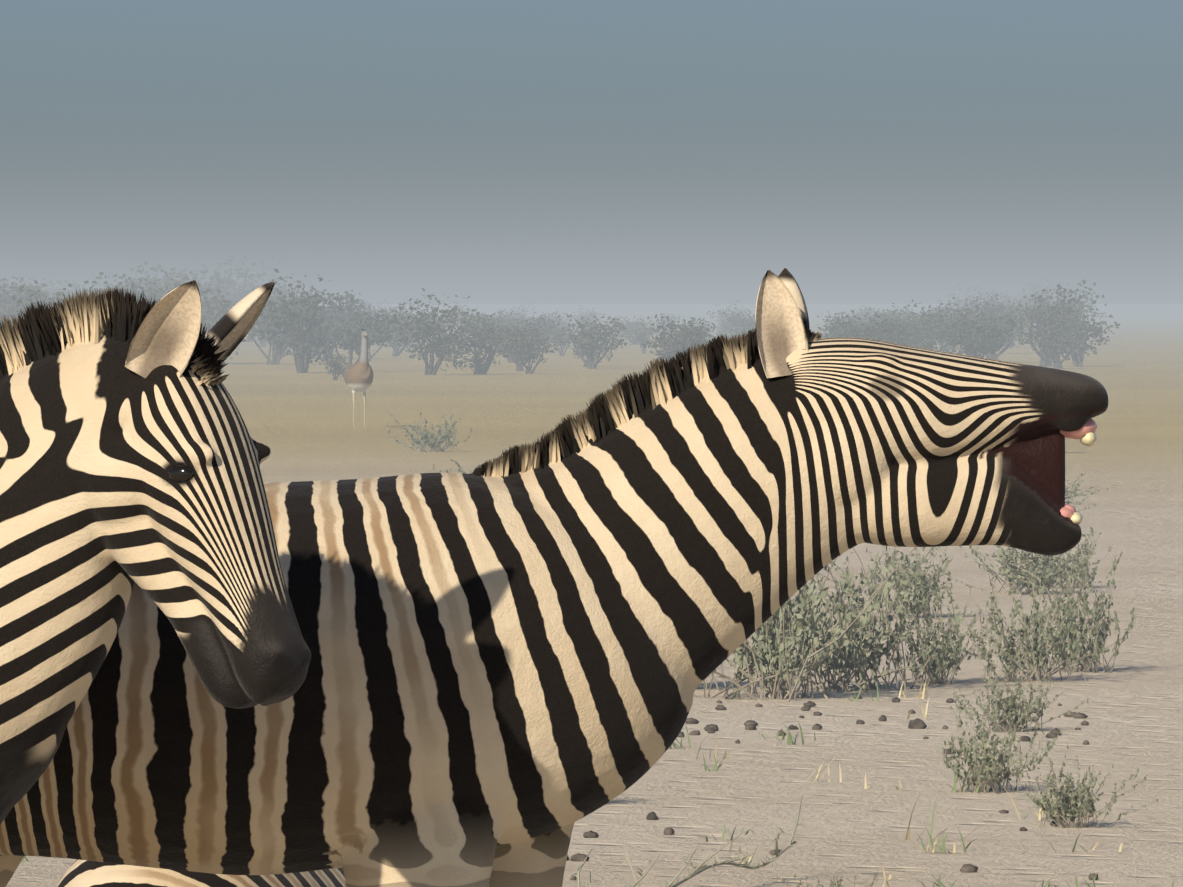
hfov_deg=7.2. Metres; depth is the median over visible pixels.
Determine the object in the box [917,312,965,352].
tree
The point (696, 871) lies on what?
thorn branch
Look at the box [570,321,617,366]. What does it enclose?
tree
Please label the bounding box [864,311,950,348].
tree
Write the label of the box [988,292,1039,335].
tree
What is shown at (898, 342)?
tree
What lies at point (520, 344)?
tree
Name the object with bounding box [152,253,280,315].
tree
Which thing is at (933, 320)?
tree
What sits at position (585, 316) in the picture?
tree
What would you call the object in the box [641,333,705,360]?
tree
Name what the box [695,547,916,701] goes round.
shrub
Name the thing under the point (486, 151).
sky
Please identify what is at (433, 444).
shrub
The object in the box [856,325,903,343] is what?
tree
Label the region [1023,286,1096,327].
tree
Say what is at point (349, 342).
tree
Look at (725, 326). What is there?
tree
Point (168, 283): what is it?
tree
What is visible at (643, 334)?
tree
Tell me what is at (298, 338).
tree
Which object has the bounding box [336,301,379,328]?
tree
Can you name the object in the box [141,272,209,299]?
bush
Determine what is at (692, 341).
tree
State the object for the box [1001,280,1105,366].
tree
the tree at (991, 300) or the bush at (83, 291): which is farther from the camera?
the bush at (83, 291)
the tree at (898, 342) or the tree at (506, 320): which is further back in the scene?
the tree at (506, 320)
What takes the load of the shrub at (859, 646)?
on the ground
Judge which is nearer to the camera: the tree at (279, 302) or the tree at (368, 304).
the tree at (279, 302)
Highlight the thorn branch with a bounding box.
[570,796,810,886]
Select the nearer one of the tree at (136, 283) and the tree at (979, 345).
the tree at (979, 345)
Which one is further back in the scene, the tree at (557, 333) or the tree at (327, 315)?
the tree at (557, 333)
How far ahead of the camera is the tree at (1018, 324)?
328.08 m
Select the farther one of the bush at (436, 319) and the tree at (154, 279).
the bush at (436, 319)
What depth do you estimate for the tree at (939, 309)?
307.26 m
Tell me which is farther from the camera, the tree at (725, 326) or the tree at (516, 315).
the tree at (516, 315)
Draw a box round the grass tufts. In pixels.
[21,561,1173,886]
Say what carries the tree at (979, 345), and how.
on the ground
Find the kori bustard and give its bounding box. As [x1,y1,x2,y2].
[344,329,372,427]
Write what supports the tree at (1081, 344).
on the ground
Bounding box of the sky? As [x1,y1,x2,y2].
[0,0,1182,303]
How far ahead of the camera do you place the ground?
38.13 m
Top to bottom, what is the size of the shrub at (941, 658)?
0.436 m
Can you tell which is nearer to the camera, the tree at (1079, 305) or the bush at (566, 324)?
the tree at (1079, 305)
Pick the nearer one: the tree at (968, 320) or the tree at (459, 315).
the tree at (968, 320)
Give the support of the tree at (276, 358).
on the ground
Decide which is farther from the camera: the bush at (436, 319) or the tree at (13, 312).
the bush at (436, 319)
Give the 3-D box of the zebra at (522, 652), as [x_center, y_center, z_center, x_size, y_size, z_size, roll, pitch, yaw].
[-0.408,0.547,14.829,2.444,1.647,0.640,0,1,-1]
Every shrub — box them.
[386,409,472,451]
[411,459,480,473]
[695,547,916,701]
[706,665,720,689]
[754,546,970,691]
[781,864,879,886]
[797,546,954,618]
[882,584,989,684]
[907,526,1112,595]
[931,567,1136,682]
[941,686,1062,793]
[953,656,1088,732]
[1000,532,1100,588]
[1008,534,1134,672]
[1014,745,1157,828]
[1065,470,1120,502]
[1065,474,1102,511]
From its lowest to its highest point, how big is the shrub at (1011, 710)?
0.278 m
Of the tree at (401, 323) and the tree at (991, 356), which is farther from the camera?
the tree at (401, 323)
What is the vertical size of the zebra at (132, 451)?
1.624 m
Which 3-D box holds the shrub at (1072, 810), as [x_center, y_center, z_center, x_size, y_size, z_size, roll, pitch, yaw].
[1.473,1.041,28.500,0.361,0.254,0.360,0,1,-26]
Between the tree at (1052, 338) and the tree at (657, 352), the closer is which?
the tree at (657, 352)
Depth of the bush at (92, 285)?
356.89 m
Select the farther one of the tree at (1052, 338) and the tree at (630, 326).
the tree at (630, 326)
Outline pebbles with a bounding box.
[566,696,1097,886]
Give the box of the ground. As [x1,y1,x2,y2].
[6,304,1182,886]
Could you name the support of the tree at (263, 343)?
on the ground
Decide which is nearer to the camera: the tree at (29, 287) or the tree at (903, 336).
the tree at (903, 336)
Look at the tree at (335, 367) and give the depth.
191.66 m
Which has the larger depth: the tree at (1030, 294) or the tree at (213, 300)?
the tree at (1030, 294)
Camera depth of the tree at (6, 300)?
283.05 m
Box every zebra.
[0,268,1107,886]
[0,280,310,823]
[57,859,345,886]
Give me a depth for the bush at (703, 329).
375.21 m
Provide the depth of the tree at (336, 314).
264.46 m
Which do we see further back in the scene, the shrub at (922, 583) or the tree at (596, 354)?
the tree at (596, 354)
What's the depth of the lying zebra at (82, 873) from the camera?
17.72 m
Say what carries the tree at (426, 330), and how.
on the ground
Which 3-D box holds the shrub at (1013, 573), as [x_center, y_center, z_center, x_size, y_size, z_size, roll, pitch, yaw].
[2.336,0.600,51.387,1.172,0.451,0.750,0,1,-7]
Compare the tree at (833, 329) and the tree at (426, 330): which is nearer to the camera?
the tree at (426, 330)
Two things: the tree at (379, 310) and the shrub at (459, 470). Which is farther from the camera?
the tree at (379, 310)
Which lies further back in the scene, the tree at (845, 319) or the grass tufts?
the tree at (845, 319)
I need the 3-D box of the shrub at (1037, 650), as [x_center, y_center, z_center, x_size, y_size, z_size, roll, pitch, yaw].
[1.801,0.756,39.511,0.804,0.495,0.588,1,1,44]
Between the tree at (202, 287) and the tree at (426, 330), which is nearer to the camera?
the tree at (426, 330)
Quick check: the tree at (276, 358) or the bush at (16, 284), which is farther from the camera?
the bush at (16, 284)
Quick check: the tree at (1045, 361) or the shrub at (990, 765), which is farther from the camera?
the tree at (1045, 361)
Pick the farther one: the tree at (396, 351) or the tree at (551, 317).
the tree at (551, 317)
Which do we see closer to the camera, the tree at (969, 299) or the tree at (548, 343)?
the tree at (548, 343)
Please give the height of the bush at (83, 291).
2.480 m
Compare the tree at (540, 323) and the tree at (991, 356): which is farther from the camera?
the tree at (540, 323)
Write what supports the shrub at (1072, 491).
on the ground
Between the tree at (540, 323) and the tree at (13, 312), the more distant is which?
the tree at (540, 323)
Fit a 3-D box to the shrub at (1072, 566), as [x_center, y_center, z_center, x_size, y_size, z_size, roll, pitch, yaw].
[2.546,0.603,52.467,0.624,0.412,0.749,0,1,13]
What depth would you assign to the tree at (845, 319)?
255.05 m
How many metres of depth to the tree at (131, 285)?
246.99 m
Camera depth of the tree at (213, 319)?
242.36 m
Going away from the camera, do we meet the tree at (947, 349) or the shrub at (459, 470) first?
the shrub at (459, 470)
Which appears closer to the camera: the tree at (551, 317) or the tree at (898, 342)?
the tree at (898, 342)
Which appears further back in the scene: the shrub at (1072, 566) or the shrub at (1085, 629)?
the shrub at (1072, 566)
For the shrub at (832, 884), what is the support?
on the ground
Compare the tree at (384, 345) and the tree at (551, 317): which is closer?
the tree at (384, 345)
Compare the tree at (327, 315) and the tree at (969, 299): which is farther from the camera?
the tree at (969, 299)
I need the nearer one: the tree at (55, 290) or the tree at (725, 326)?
the tree at (725, 326)
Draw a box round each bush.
[0,276,34,297]
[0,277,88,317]
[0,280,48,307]
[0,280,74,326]
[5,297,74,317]
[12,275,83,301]
[51,283,128,301]
[78,282,106,294]
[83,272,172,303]
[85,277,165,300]
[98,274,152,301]
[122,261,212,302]
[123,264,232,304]
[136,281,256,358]
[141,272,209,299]
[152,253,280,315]
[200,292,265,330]
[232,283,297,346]
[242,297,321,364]
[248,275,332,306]
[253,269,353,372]
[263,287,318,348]
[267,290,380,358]
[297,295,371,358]
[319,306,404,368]
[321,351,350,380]
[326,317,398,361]
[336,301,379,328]
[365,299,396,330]
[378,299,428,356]
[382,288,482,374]
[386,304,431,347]
[428,314,449,336]
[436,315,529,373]
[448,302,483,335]
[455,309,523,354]
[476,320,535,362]
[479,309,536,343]
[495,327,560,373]
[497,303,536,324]
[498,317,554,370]
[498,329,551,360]
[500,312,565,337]
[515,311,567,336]
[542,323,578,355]
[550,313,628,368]
[557,316,574,332]
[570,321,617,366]
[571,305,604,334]
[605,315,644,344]
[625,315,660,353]
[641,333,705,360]
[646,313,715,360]
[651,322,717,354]
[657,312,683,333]
[688,321,713,340]
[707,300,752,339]
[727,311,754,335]
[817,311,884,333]
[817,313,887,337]
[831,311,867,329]
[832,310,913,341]
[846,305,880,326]
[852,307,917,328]
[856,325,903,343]
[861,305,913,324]
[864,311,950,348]
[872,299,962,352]
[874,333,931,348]
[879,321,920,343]
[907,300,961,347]
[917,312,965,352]
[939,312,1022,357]
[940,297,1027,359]
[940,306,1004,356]
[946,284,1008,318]
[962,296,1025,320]
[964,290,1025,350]
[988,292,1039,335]
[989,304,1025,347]
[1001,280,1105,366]
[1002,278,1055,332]
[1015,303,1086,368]
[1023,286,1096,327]
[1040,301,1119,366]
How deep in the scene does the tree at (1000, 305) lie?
291.80 m
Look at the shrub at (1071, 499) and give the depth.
69.98 m
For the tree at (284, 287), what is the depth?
399.55 m
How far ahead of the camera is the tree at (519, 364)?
218.26 m
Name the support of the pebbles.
on the ground
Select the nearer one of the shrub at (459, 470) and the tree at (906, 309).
the shrub at (459, 470)

